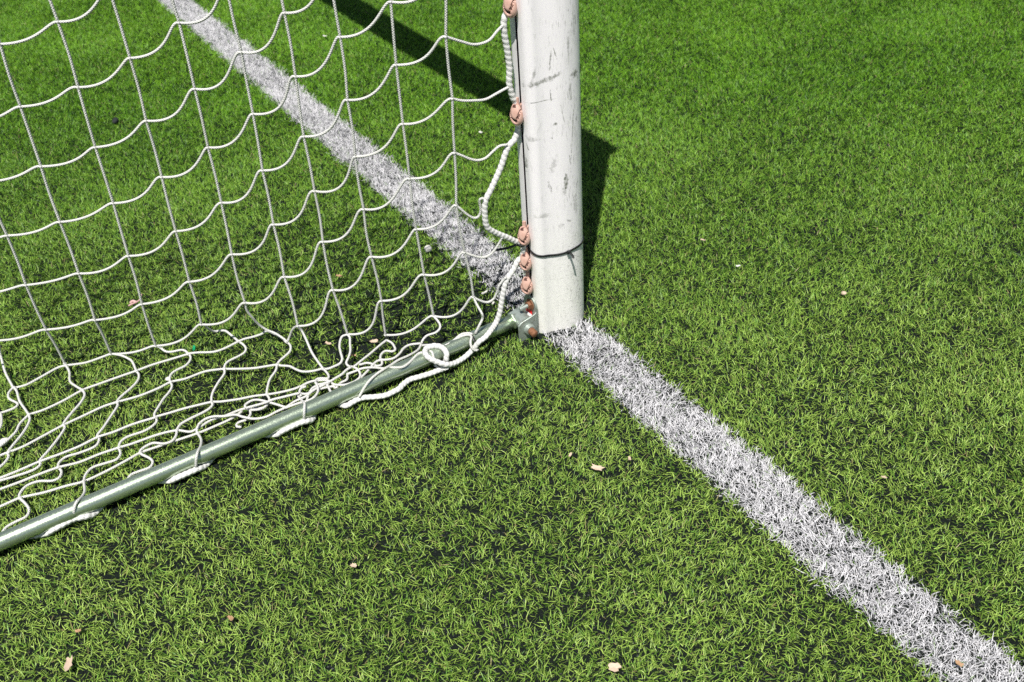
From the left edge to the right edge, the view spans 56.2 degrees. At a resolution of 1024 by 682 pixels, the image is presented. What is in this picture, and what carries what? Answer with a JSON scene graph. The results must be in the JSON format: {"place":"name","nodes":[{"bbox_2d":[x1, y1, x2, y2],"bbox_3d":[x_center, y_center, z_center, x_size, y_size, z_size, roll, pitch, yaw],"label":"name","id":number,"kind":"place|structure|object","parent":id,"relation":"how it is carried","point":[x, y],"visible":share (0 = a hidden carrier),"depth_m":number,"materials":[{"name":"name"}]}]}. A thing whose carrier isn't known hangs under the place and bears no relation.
{"place":"outdoors","nodes":[
{"label":"outdoors","id":0,"kind":"place"},
{"bbox_2d":[0,0,1023,681],"bbox_3d":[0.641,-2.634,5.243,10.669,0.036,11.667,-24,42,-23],"label":"grass","id":1,"kind":"structure","parent":0,"point":[432,12],"depth_m":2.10,"materials":[{"name":"plant"}]},
{"bbox_2d":[0,438,8,445],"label":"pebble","id":2,"kind":"object","parent":1,"relation":"on","point":[2,440],"visible":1,"depth_m":1.76,"materials":[{"name":"white stone"}]},
{"bbox_2d":[64,656,71,670],"bbox_3d":[-0.635,0.462,1.372,0.012,0.004,0.030,-16,29,-11],"label":"leaf scrap","id":3,"kind":"object","parent":1,"relation":"on","point":[68,665],"visible":1,"depth_m":1.37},
{"bbox_2d":[112,117,118,123],"bbox_3d":[-1.196,-0.664,2.888,0.018,0.013,0.026,6,44,-1],"label":"rubber lump","id":4,"kind":"object","parent":1,"relation":"on","point":[115,120],"visible":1,"depth_m":2.88,"materials":[{"name":"black rubber"}]},
{"bbox_2d":[128,294,142,306],"bbox_3d":[-0.822,-0.088,2.093,0.036,0.018,0.015,-24,42,-23],"label":"scrap","id":5,"kind":"object","parent":1,"relation":"on","point":[131,302],"visible":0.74,"depth_m":2.09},
{"bbox_2d":[0,0,583,550],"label":"football goal","id":6,"kind":"object","parent":1,"relation":"on","point":[546,56],"visible":0.98,"depth_m":1.71,"materials":[{"name":"white paint"}]},
{"bbox_2d":[0,0,525,538],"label":"goal net","id":7,"kind":"object","parent":6,"relation":"hanging from","point":[444,364],"visible":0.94,"depth_m":1.74,"materials":[{"name":"fabric"}]},
{"bbox_2d":[491,244,523,251],"bbox_3d":[-0.006,-0.184,1.839,0.070,0.019,0.020,1,38,7],"label":"cable tie","id":8,"kind":"object","parent":6,"relation":"attached to","point":[509,247],"visible":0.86,"depth_m":1.84,"materials":[{"name":"black plastic"}]},
{"bbox_2d":[503,0,516,17],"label":"net clip","id":9,"kind":"object","parent":6,"relation":"attached to","point":[510,8],"visible":1,"depth_m":1.55,"materials":[{"name":"pink plastic"}]},
{"bbox_2d":[510,97,522,125],"bbox_3d":[0.011,-0.401,1.669,0.026,0.048,0.031,16,38,30],"label":"net clip","id":10,"kind":"object","parent":6,"relation":"attached to","point":[516,115],"visible":0.99,"depth_m":1.66,"materials":[{"name":"pink plastic"}]},
{"bbox_2d":[518,221,529,245],"bbox_3d":[0.025,-0.206,1.821,0.026,0.048,0.031,14,37,27],"label":"net clip","id":11,"kind":"object","parent":6,"relation":"attached to","point":[523,236],"visible":1,"depth_m":1.81,"materials":[{"name":"pink plastic"}]},
{"bbox_2d":[519,247,531,270],"bbox_3d":[0.028,-0.160,1.856,0.026,0.048,0.031,13,37,24],"label":"net clip","id":12,"kind":"object","parent":6,"relation":"attached to","point":[525,263],"visible":1,"depth_m":1.85,"materials":[{"name":"pink plastic"}]},
{"bbox_2d":[521,271,532,294],"bbox_3d":[0.032,-0.116,1.891,0.026,0.048,0.031,12,36,21],"label":"net clip","id":13,"kind":"object","parent":6,"relation":"attached to","point":[526,286],"visible":1,"depth_m":1.88,"materials":[{"name":"pink plastic"}]},
{"bbox_2d":[525,308,531,315],"bbox_3d":[0.034,-0.056,1.936,0.009,0.022,0.032,-24,42,-23],"label":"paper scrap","id":14,"kind":"object","parent":6,"relation":"attached to","point":[529,312],"visible":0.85,"depth_m":1.93,"materials":[{"name":"white paper"}]},
{"bbox_2d":[526,235,583,257],"bbox_3d":[0.088,-0.193,1.865,0.123,0.020,0.113,-24,42,-23],"label":"cable tie","id":15,"kind":"object","parent":6,"relation":"attached to","point":[568,252],"visible":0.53,"depth_m":1.84,"materials":[{"name":"black plastic"}]},
{"bbox_2d":[424,245,431,252],"bbox_3d":[-0.193,-0.212,2.199,0.016,0.013,0.013,-25,50,-16],"label":"foam chip","id":16,"kind":"object","parent":1,"relation":"on","point":[427,248],"visible":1,"depth_m":2.19,"materials":[{"name":"white plastic"}]},
{"bbox_2d":[591,464,604,470],"bbox_3d":[0.145,0.213,1.617,0.025,0.004,0.011,8,50,27],"label":"leaf scrap","id":17,"kind":"object","parent":1,"relation":"on","point":[596,467],"visible":1,"depth_m":1.62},
{"bbox_2d":[608,662,621,671],"bbox_3d":[0.141,0.447,1.314,0.018,0.004,0.015,-12,43,-5],"label":"leaf scrap","id":18,"kind":"object","parent":1,"relation":"on","point":[614,667],"visible":1,"depth_m":1.31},
{"bbox_2d":[161,0,1023,681],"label":"line grass","id":19,"kind":"structure","parent":0,"point":[391,172],"depth_m":1.69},
{"bbox_2d":[955,659,963,666],"bbox_3d":[0.601,0.433,1.289,0.008,0.003,0.012,-32,50,-32],"label":"leaf scrap","id":20,"kind":"object","parent":19,"relation":"on","point":[959,663],"visible":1,"depth_m":1.29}
]}

